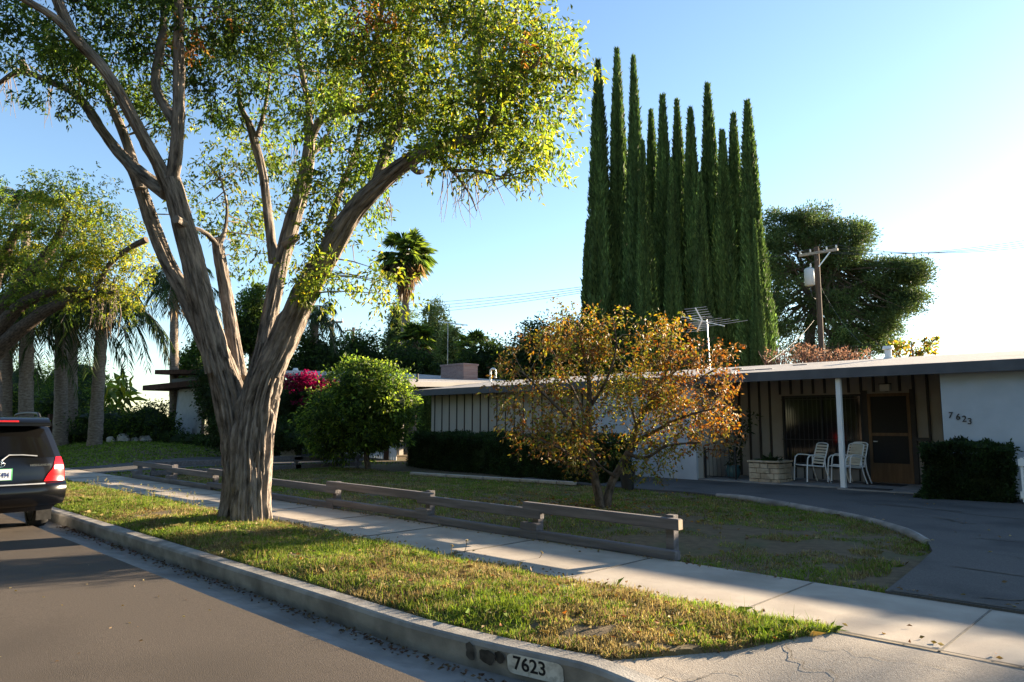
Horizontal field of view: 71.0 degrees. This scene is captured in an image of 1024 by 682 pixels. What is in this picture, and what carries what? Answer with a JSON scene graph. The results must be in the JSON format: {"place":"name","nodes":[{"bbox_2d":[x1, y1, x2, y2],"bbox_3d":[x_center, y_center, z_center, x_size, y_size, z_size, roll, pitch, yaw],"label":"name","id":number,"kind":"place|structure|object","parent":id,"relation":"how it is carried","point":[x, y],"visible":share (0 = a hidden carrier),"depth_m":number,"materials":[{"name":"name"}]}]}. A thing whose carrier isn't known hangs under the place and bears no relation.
{"place":"outdoors","nodes":[
{"label":"outdoors","id":0,"kind":"place"},
{"bbox_2d":[34,350,117,403],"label":"garden shrub","id":1,"kind":"object","parent":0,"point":[88,376],"visible":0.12,"depth_m":45.25,"materials":[{"name":"green plant"}]},
{"bbox_2d":[0,513,424,681],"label":"road","id":2,"kind":"structure","parent":0,"point":[200,641],"depth_m":5.29,"materials":[{"name":"grey asphalt"}]},
{"bbox_2d":[0,412,66,526],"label":"parked car","id":3,"kind":"object","parent":2,"relation":"on","point":[33,484],"visible":0.99,"depth_m":10.26,"materials":[{"name":"black paint"}]},
{"bbox_2d":[73,454,363,472],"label":"neighbour driveway","id":4,"kind":"structure","parent":0,"point":[123,467],"depth_m":23.39,"materials":[{"name":"concrete"}]},
{"bbox_2d":[280,448,301,455],"bbox_3d":[-8.365,3.959,27.216,0.815,1.177,0.143,0,-7,0],"label":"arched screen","id":5,"kind":"object","parent":4,"relation":"on","point":[290,453],"depth_m":27.19,"materials":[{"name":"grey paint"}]},
{"bbox_2d":[57,431,408,476],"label":"neighbour lawn","id":6,"kind":"structure","parent":0,"point":[401,459],"depth_m":27.10,"materials":[{"name":"plant"}]},
{"bbox_2d":[12,354,53,415],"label":"garden shrub","id":7,"kind":"object","parent":6,"relation":"on","point":[15,380],"visible":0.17,"depth_m":43.13,"materials":[{"name":"green plant"}]},
{"bbox_2d":[0,187,67,256],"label":"tree","id":8,"kind":"object","parent":6,"relation":"on","point":[15,206],"visible":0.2,"depth_m":37.44,"materials":[{"name":"green plant"}]},
{"bbox_2d":[0,291,79,415],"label":"feather palm","id":9,"kind":"object","parent":6,"relation":"on","point":[6,363],"visible":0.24,"depth_m":30.93,"materials":[{"name":"green plant"}]},
{"bbox_2d":[0,238,88,415],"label":"feather palm","id":10,"kind":"object","parent":6,"relation":"on","point":[26,391],"visible":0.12,"depth_m":30.72,"materials":[{"name":"green plant"}]},
{"bbox_2d":[34,372,105,417],"bbox_3d":[-24.790,3.704,40.101,4.172,4.046,4.040,2,-7,-19],"label":"garden shrub","id":11,"kind":"object","parent":6,"relation":"on","point":[45,409],"visible":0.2,"depth_m":39.07,"materials":[{"name":"green plant"}]},
{"bbox_2d":[13,300,129,445],"bbox_3d":[-21.718,1.234,33.766,5.488,7.592,5.590,-1,-7,9],"label":"feather palm","id":12,"kind":"object","parent":6,"relation":"on","point":[59,431],"visible":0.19,"depth_m":33.72,"materials":[{"name":"green plant"}]},
{"bbox_2d":[36,297,131,443],"bbox_3d":[-21.255,1.361,34.343,4.888,7.272,4.643,1,-7,-4],"label":"feather palm","id":13,"kind":"object","parent":6,"relation":"on","point":[72,404],"visible":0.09,"depth_m":34.80,"materials":[{"name":"green plant"}]},
{"bbox_2d":[50,397,135,442],"bbox_3d":[-20.506,4.616,36.041,5.448,3.710,5.146,-6,-9,44],"label":"garden shrub","id":14,"kind":"object","parent":6,"relation":"on","point":[79,433],"visible":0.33,"depth_m":34.70,"materials":[{"name":"green plant"}]},
{"bbox_2d":[12,274,176,445],"bbox_3d":[-18.010,0.745,31.401,6.057,7.870,6.252,-1,-7,11],"label":"feather palm","id":15,"kind":"object","parent":6,"relation":"on","point":[96,418],"visible":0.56,"depth_m":31.73,"materials":[{"name":"green plant"}]},
{"bbox_2d":[84,370,149,412],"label":"broad leaf plant","id":16,"kind":"object","parent":6,"relation":"on","point":[119,390],"visible":0.58,"depth_m":42.09,"materials":[{"name":"green plant"}]},
{"bbox_2d":[116,434,129,440],"bbox_3d":[-18.355,4.644,34.019,0.942,0.533,0.639,-6,-9,44],"label":"boulder","id":17,"kind":"object","parent":6,"relation":"on","point":[123,437],"visible":0.56,"depth_m":33.71,"materials":[{"name":"grey stone"}]},
{"bbox_2d":[106,394,189,441],"bbox_3d":[-17.763,4.448,34.990,3.876,3.832,3.658,-6,-9,44],"label":"garden shrub","id":18,"kind":"object","parent":6,"relation":"on","point":[154,424],"visible":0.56,"depth_m":34.27,"materials":[{"name":"green plant"}]},
{"bbox_2d":[119,263,222,426],"bbox_3d":[-19.058,0.572,39.096,5.871,9.816,7.103,-6,-9,44],"label":"feather palm","id":19,"kind":"object","parent":6,"relation":"on","point":[161,287],"visible":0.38,"depth_m":39.77,"materials":[{"name":"green plant"}]},
{"bbox_2d":[168,336,204,433],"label":"background tree","id":20,"kind":"object","parent":6,"relation":"on","point":[189,357],"visible":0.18,"depth_m":46.95,"materials":[{"name":"green plant"}]},
{"bbox_2d":[184,356,249,456],"bbox_3d":[-10.703,2.391,26.834,3.001,4.087,2.230,2,-7,-14],"label":"dark shrub","id":21,"kind":"object","parent":6,"relation":"on","point":[202,391],"visible":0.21,"depth_m":26.38,"materials":[{"name":"green plant"}]},
{"bbox_2d":[161,430,277,452],"bbox_3d":[-12.307,4.334,30.407,9.573,1.209,1.608,-6,-9,41],"label":"hedge","id":22,"kind":"object","parent":6,"relation":"on","point":[187,438],"visible":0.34,"depth_m":31.82,"materials":[{"name":"green plant"}]},
{"bbox_2d":[223,279,267,368],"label":"background tree","id":23,"kind":"object","parent":6,"relation":"on","point":[249,309],"visible":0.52,"depth_m":44.30,"materials":[{"name":"green plant"}]},
{"bbox_2d":[273,369,338,455],"bbox_3d":[-8.621,3.004,28.433,4.616,3.658,3.645,-6,-9,44],"label":"bougainvillea","id":24,"kind":"object","parent":6,"relation":"on","point":[291,397],"visible":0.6,"depth_m":27.34,"materials":[{"name":"pink plant"}]},
{"bbox_2d":[142,363,502,454],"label":"neighbour house","id":25,"kind":"structure","parent":6,"relation":"on","point":[458,374],"depth_m":36.45,"materials":[{"name":"white paint"}]},
{"bbox_2d":[301,301,344,356],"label":"feather palm","id":26,"kind":"object","parent":6,"relation":"on","point":[313,322],"visible":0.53,"depth_m":41.15,"materials":[{"name":"green plant"}]},
{"bbox_2d":[285,326,362,387],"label":"background tree","id":27,"kind":"object","parent":6,"relation":"on","point":[317,356],"visible":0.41,"depth_m":41.15,"materials":[{"name":"green plant"}]},
{"bbox_2d":[334,322,394,364],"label":"background tree","id":28,"kind":"object","parent":6,"relation":"on","point":[362,344],"visible":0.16,"depth_m":44.32,"materials":[{"name":"green plant"}]},
{"bbox_2d":[346,443,396,459],"bbox_3d":[-5.832,3.658,29.084,3.672,2.400,0.190,-6,-9,44],"label":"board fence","id":29,"kind":"object","parent":6,"relation":"on","point":[388,455],"depth_m":28.00,"materials":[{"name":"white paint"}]},
{"bbox_2d":[377,298,421,354],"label":"background tree","id":30,"kind":"object","parent":6,"relation":"on","point":[390,333],"visible":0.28,"depth_m":61.30,"materials":[{"name":"green plant"}]},
{"bbox_2d":[373,227,438,350],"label":"fan palm","id":31,"kind":"object","parent":6,"relation":"on","point":[417,257],"visible":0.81,"depth_m":47.26,"materials":[{"name":"green plant"}]},
{"bbox_2d":[374,340,442,434],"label":"background tree","id":32,"kind":"object","parent":6,"relation":"on","point":[423,361],"visible":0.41,"depth_m":43.40,"materials":[{"name":"green plant"}]},
{"bbox_2d":[391,320,440,432],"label":"fan palm","id":33,"kind":"object","parent":6,"relation":"on","point":[417,332],"visible":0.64,"depth_m":45.63,"materials":[{"name":"green plant"}]},
{"bbox_2d":[416,337,431,431],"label":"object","id":34,"kind":"object","parent":6,"relation":"on","point":[426,416],"visible":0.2,"depth_m":50.75,"materials":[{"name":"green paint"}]},
{"bbox_2d":[412,294,455,353],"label":"background tree","id":35,"kind":"object","parent":6,"relation":"on","point":[432,317],"visible":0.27,"depth_m":57.70,"materials":[{"name":"green plant"}]},
{"bbox_2d":[430,316,466,364],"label":"background tree","id":36,"kind":"object","parent":6,"relation":"on","point":[453,333],"visible":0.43,"depth_m":55.49,"materials":[{"name":"green plant"}]},
{"bbox_2d":[439,321,467,363],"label":"aerial","id":37,"kind":"object","parent":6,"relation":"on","point":[447,334],"visible":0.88,"depth_m":44.97,"materials":[{"name":"metal"}]},
{"bbox_2d":[454,328,489,358],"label":"fan palm","id":38,"kind":"object","parent":6,"relation":"on","point":[479,334],"visible":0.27,"depth_m":51.63,"materials":[{"name":"green plant"}]},
{"bbox_2d":[450,332,507,379],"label":"background tree","id":39,"kind":"object","parent":6,"relation":"on","point":[481,357],"visible":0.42,"depth_m":49.22,"materials":[{"name":"green plant"}]},
{"bbox_2d":[484,309,581,379],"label":"background tree","id":40,"kind":"object","parent":6,"relation":"on","point":[522,356],"visible":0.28,"depth_m":44.89,"materials":[{"name":"green plant"}]},
{"bbox_2d":[539,307,610,376],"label":"background tree","id":41,"kind":"object","parent":6,"relation":"on","point":[582,368],"visible":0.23,"depth_m":43.28,"materials":[{"name":"green plant"}]},
{"bbox_2d":[580,219,588,374],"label":"cypress","id":42,"kind":"object","parent":6,"relation":"on","point":[585,243],"visible":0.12,"depth_m":52.73,"materials":[{"name":"green plant"}]},
{"bbox_2d":[580,56,621,374],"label":"cypress","id":43,"kind":"object","parent":6,"relation":"on","point":[600,273],"visible":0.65,"depth_m":52.24,"materials":[{"name":"green plant"}]},
{"bbox_2d":[609,46,627,373],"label":"cypress","id":44,"kind":"object","parent":6,"relation":"on","point":[618,161],"visible":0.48,"depth_m":53.60,"materials":[{"name":"green plant"}]},
{"bbox_2d":[617,52,650,372],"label":"cypress","id":45,"kind":"object","parent":6,"relation":"on","point":[630,219],"visible":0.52,"depth_m":51.54,"materials":[{"name":"green plant"}]},
{"bbox_2d":[632,139,662,372],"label":"cypress","id":46,"kind":"object","parent":6,"relation":"on","point":[645,298],"visible":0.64,"depth_m":48.40,"materials":[{"name":"green plant"}]},
{"bbox_2d":[646,108,657,234],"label":"cypress","id":47,"kind":"object","parent":6,"relation":"on","point":[651,155],"visible":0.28,"depth_m":52.88,"materials":[{"name":"green plant"}]},
{"bbox_2d":[652,92,683,370],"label":"cypress","id":48,"kind":"object","parent":6,"relation":"on","point":[660,222],"visible":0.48,"depth_m":50.58,"materials":[{"name":"green plant"}]},
{"bbox_2d":[661,155,689,370],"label":"cypress","id":49,"kind":"object","parent":6,"relation":"on","point":[674,304],"visible":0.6,"depth_m":47.36,"materials":[{"name":"green plant"}]},
{"bbox_2d":[670,98,684,283],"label":"cypress","id":50,"kind":"object","parent":6,"relation":"on","point":[678,151],"visible":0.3,"depth_m":51.22,"materials":[{"name":"green plant"}]},
{"bbox_2d":[682,105,709,369],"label":"cypress","id":51,"kind":"object","parent":6,"relation":"on","point":[691,167],"visible":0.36,"depth_m":48.23,"materials":[{"name":"green plant"}]},
{"bbox_2d":[691,171,719,368],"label":"cypress","id":52,"kind":"object","parent":6,"relation":"on","point":[703,291],"visible":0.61,"depth_m":45.48,"materials":[{"name":"green plant"}]},
{"bbox_2d":[700,81,717,283],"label":"cypress","id":53,"kind":"object","parent":6,"relation":"on","point":[709,164],"visible":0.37,"depth_m":49.36,"materials":[{"name":"green plant"}]},
{"bbox_2d":[711,128,743,367],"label":"cypress","id":54,"kind":"object","parent":6,"relation":"on","point":[725,266],"visible":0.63,"depth_m":46.15,"materials":[{"name":"green plant"}]},
{"bbox_2d":[728,111,741,363],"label":"cypress","id":55,"kind":"object","parent":6,"relation":"on","point":[734,157],"visible":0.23,"depth_m":47.48,"materials":[{"name":"green plant"}]},
{"bbox_2d":[53,479,846,660],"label":"verge","id":56,"kind":"structure","parent":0,"point":[674,650],"depth_m":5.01,"materials":[{"name":"plant"}]},
{"bbox_2d":[0,161,161,415],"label":"street tree","id":57,"kind":"object","parent":56,"relation":"on","point":[15,302],"visible":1,"depth_m":26.18,"materials":[{"name":"green plant"}]},
{"bbox_2d":[66,475,542,557],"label":"weed stalks","id":58,"kind":"object","parent":56,"relation":"on","point":[148,491],"visible":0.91,"depth_m":12.24,"materials":[{"name":"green plant"}]},
{"bbox_2d":[0,470,1018,681],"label":"fallen leaves","id":59,"kind":"object","parent":56,"relation":"on","point":[593,506],"visible":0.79,"depth_m":7.21,"materials":[{"name":"brown plant"}]},
{"bbox_2d":[0,0,1023,422],"label":"sky","id":60,"kind":"structure","parent":0,"point":[905,115],"materials":[{"name":"blue"}]},
{"bbox_2d":[129,464,930,592],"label":"front lawn","id":61,"kind":"structure","parent":0,"point":[730,533],"depth_m":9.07,"materials":[{"name":"plant"}]},
{"bbox_2d":[150,454,362,475],"bbox_3d":[-7.346,3.729,21.497,0.200,0.530,6.700,-6,-9,44],"label":"side fence","id":62,"kind":"object","parent":61,"relation":"on","point":[295,465],"visible":0.48,"depth_m":21.77,"materials":[{"name":"wood"}]},
{"bbox_2d":[285,349,424,469],"bbox_3d":[-4.686,2.141,22.192,4.251,3.856,3.724,-6,-9,44],"label":"citrus tree","id":63,"kind":"object","parent":61,"relation":"on","point":[365,406],"visible":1,"depth_m":21.66,"materials":[{"name":"green plant"}]},
{"bbox_2d":[132,461,682,560],"bbox_3d":[-4.070,2.764,13.209,16.406,0.559,0.220,-6,-9,44],"label":"timber fence","id":64,"kind":"object","parent":61,"relation":"on","point":[672,524],"visible":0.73,"depth_m":9.54,"materials":[{"name":"wood"}]},
{"bbox_2d":[405,429,634,482],"bbox_3d":[-0.360,3.196,20.864,1.610,1.356,9.490,5,-8,-37],"label":"clipped hedge","id":65,"kind":"object","parent":61,"relation":"on","point":[486,452],"visible":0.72,"depth_m":20.12,"materials":[{"name":"green plant"}]},
{"bbox_2d":[475,294,747,508],"bbox_3d":[1.746,1.052,11.825,5.060,3.604,2.334,2,-7,-15],"label":"tree","id":66,"kind":"object","parent":61,"relation":"on","point":[657,399],"visible":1,"depth_m":11.54,"materials":[{"name":"orange plant"}]},
{"bbox_2d":[620,469,634,489],"bbox_3d":[2.505,2.999,15.571,0.360,0.430,0.360,-6,-9,44],"label":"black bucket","id":67,"kind":"object","parent":61,"relation":"on","point":[627,482],"visible":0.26,"depth_m":15.44,"materials":[{"name":"black plastic"}]},
{"bbox_2d":[412,346,1023,499],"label":"house","id":68,"kind":"structure","parent":61,"relation":"on","point":[890,410],"depth_m":17.25,"materials":[{"name":"paint"}]},
{"bbox_2d":[682,307,746,368],"bbox_3d":[6.237,-0.054,22.285,2.105,2.028,0.529,-3,-7,22],"label":"television aerial","id":69,"kind":"object","parent":68,"relation":"attached to","point":[706,322],"visible":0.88,"depth_m":22.37,"materials":[{"name":"metal"}]},
{"bbox_2d":[704,447,736,479],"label":"garden gate","id":70,"kind":"structure","parent":68,"relation":"on","point":[725,476],"depth_m":17.86,"materials":[{"name":"black metal"}]},
{"bbox_2d":[726,465,740,478],"bbox_3d":[5.556,3.282,18.040,0.360,0.330,0.360,-6,-9,44],"label":"glazed pot","id":71,"kind":"object","parent":68,"relation":"on","point":[731,471],"visible":0.73,"depth_m":17.92,"materials":[{"name":"teal ceramic"}]},
{"bbox_2d":[718,408,763,469],"bbox_3d":[5.895,2.530,18.348,1.213,1.748,0.877,0,-7,0],"label":"climbing plant","id":72,"kind":"object","parent":71,"relation":"in","point":[742,442],"visible":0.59,"depth_m":18.24,"materials":[{"name":"green plant"}]},
{"bbox_2d":[793,442,831,482],"bbox_3d":[7.057,2.856,16.917,0.631,0.931,0.618,1,-7,-7],"label":"patio chair","id":73,"kind":"object","parent":68,"relation":"on","point":[816,455],"visible":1,"depth_m":16.93,"materials":[{"name":"white metal"}]},
{"bbox_2d":[781,394,865,468],"bbox_3d":[7.663,2.229,17.771,1.970,1.780,0.099,-6,-9,44],"label":"window","id":74,"kind":"structure","parent":68,"relation":"in","point":[808,420],"depth_m":17.87,"materials":[{"name":"black glass"}]},
{"bbox_2d":[827,443,867,483],"bbox_3d":[7.648,2.798,16.414,0.631,0.931,0.618,2,-7,-15],"label":"patio chair","id":75,"kind":"object","parent":68,"relation":"on","point":[848,456],"visible":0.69,"depth_m":16.50,"materials":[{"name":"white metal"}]},
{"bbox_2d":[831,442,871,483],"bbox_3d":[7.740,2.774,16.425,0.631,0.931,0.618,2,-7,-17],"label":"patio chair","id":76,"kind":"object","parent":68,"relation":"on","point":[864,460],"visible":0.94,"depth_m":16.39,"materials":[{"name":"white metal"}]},
{"bbox_2d":[848,487,892,490],"bbox_3d":[7.487,3.086,15.013,0.800,0.015,0.280,-6,-9,44],"label":"step mat","id":77,"kind":"object","parent":68,"relation":"on","point":[870,488],"visible":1,"depth_m":14.97,"materials":[{"name":"black rubber"}]},
{"bbox_2d":[864,483,907,486],"bbox_3d":[8.367,3.218,16.116,0.800,0.014,0.500,-6,-9,44],"label":"doormat","id":78,"kind":"object","parent":68,"relation":"on","point":[887,484],"visible":1,"depth_m":16.02,"materials":[{"name":"grey paint"}]},
{"bbox_2d":[867,393,914,483],"bbox_3d":[8.772,2.249,16.671,0.920,2.070,0.101,-6,-9,44],"label":"screen door","id":79,"kind":"structure","parent":68,"relation":"in","point":[889,416],"depth_m":16.68,"materials":[{"name":"brown wood"}]},
{"bbox_2d":[749,217,768,365],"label":"cypress","id":80,"kind":"object","parent":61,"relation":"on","point":[758,343],"visible":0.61,"depth_m":43.65,"materials":[{"name":"green plant"}]},
{"bbox_2d":[747,460,792,482],"bbox_3d":[6.173,3.131,17.166,0.800,0.560,0.760,-6,-9,44],"label":"stone planter","id":81,"kind":"object","parent":61,"relation":"on","point":[761,471],"visible":0.88,"depth_m":16.91,"materials":[{"name":"beige stone"}]},
{"bbox_2d":[754,452,783,463],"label":"agave plant","id":82,"kind":"object","parent":81,"relation":"in","point":[769,458],"visible":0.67,"depth_m":17.09,"materials":[{"name":"green plant"}]},
{"bbox_2d":[799,245,837,361],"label":"utility pole","id":83,"kind":"object","parent":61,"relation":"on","point":[812,277],"visible":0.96,"depth_m":44.45,"materials":[{"name":"brown wood"}]},
{"bbox_2d":[410,249,808,310],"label":"overhead wire","id":84,"kind":"object","parent":83,"relation":"attached to","point":[563,293],"visible":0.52,"depth_m":62.17,"materials":[{"name":"grey metal"}]},
{"bbox_2d":[418,246,825,306],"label":"overhead wire","id":85,"kind":"object","parent":83,"relation":"attached to","point":[576,289],"visible":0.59,"depth_m":62.14,"materials":[{"name":"grey"}]},
{"bbox_2d":[412,245,832,303],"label":"overhead wire","id":86,"kind":"object","parent":83,"relation":"attached to","point":[543,291],"visible":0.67,"depth_m":63.60,"materials":[{"name":"grey metal"}]},
{"bbox_2d":[806,240,1023,254],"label":"overhead wire","id":87,"kind":"object","parent":83,"relation":"attached to","point":[920,252],"visible":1,"depth_m":36.62,"materials":[{"name":"grey"}]},
{"bbox_2d":[812,243,1020,253],"bbox_3d":[20.850,-5.061,37.558,0.022,3.156,15.455,2,-7,-16],"label":"overhead wire","id":88,"kind":"object","parent":83,"relation":"attached to","point":[916,253],"visible":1,"depth_m":36.19,"materials":[{"name":"grey metal"}]},
{"bbox_2d":[827,245,1022,252],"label":"overhead wire","id":89,"kind":"object","parent":83,"relation":"attached to","point":[937,252],"visible":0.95,"depth_m":35.80,"materials":[{"name":"grey metal"}]},
{"bbox_2d":[839,245,1023,252],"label":"overhead wire","id":90,"kind":"object","parent":83,"relation":"attached to","point":[957,252],"visible":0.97,"depth_m":34.99,"materials":[{"name":"grey"}]},
{"bbox_2d":[715,493,930,543],"bbox_3d":[4.757,2.731,11.392,0.629,0.149,5.712,1,-7,-9],"label":"driveway edging","id":91,"kind":"object","parent":61,"relation":"on","point":[915,535],"visible":0.66,"depth_m":11.18,"materials":[{"name":"concrete"}]},
{"bbox_2d":[885,335,941,357],"bbox_3d":[17.883,1.645,31.869,2.275,3.888,2.042,-6,-9,44],"label":"leafy sapling","id":92,"kind":"object","parent":61,"relation":"on","point":[926,345],"visible":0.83,"depth_m":31.97,"materials":[{"name":"yellow plant"}]},
{"bbox_2d":[913,435,1023,502],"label":"clipped hedge","id":93,"kind":"object","parent":61,"relation":"on","point":[988,471],"visible":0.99,"depth_m":13.12,"materials":[{"name":"green plant"}]},
{"bbox_2d":[65,468,1023,668],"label":"pavement","id":94,"kind":"structure","parent":0,"point":[978,633],"depth_m":6.43,"materials":[{"name":"concrete"}]},
{"bbox_2d":[557,481,576,484],"bbox_3d":[1.285,3.333,16.863,0.495,0.080,0.120,-6,-9,40],"label":"edging stone","id":95,"kind":"object","parent":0,"point":[567,482],"visible":0.94,"depth_m":16.80,"materials":[{"name":"concrete"}]},
{"bbox_2d":[734,98,781,366],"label":"cypress","id":96,"kind":"object","parent":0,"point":[751,204],"visible":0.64,"depth_m":44.97,"materials":[{"name":"green plant"}]},
{"bbox_2d":[521,477,1023,613],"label":"driveway","id":97,"kind":"structure","parent":0,"point":[952,566],"depth_m":9.51,"materials":[{"name":"concrete"}]},
{"bbox_2d":[1018,457,1023,503],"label":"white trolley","id":98,"kind":"object","parent":97,"relation":"on","point":[1021,462],"visible":1,"depth_m":12.56,"materials":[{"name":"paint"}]},
{"bbox_2d":[579,619,1023,681],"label":"driveway apron","id":99,"kind":"object","parent":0,"point":[834,657],"visible":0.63,"depth_m":4.35,"materials":[{"name":"concrete"}]},
{"bbox_2d":[759,339,873,364],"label":"dry brush","id":100,"kind":"object","parent":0,"point":[813,356],"visible":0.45,"depth_m":41.12,"materials":[{"name":"brown plant"}]},
{"label":"ground","id":101,"kind":"structure","parent":0,"visible":0},
{"bbox_2d":[2,512,526,681],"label":"gutter","id":102,"kind":"object","parent":101,"relation":"on","point":[419,667],"visible":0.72,"depth_m":5.79,"materials":[{"name":"concrete"}]},
{"bbox_2d":[0,0,609,521],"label":"street tree","id":103,"kind":"object","parent":101,"relation":"on","point":[246,402],"visible":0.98,"depth_m":10.06,"materials":[{"name":"green plant"}]},
{"bbox_2d":[48,507,660,681],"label":"kerb","id":104,"kind":"structure","parent":101,"relation":"on","point":[516,659],"depth_m":5.35,"materials":[{"name":"concrete"}]},
{"bbox_2d":[762,198,941,362],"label":"pine tree","id":105,"kind":"object","parent":101,"relation":"on","point":[893,291],"visible":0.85,"depth_m":75.90,"materials":[{"name":"green plant"}]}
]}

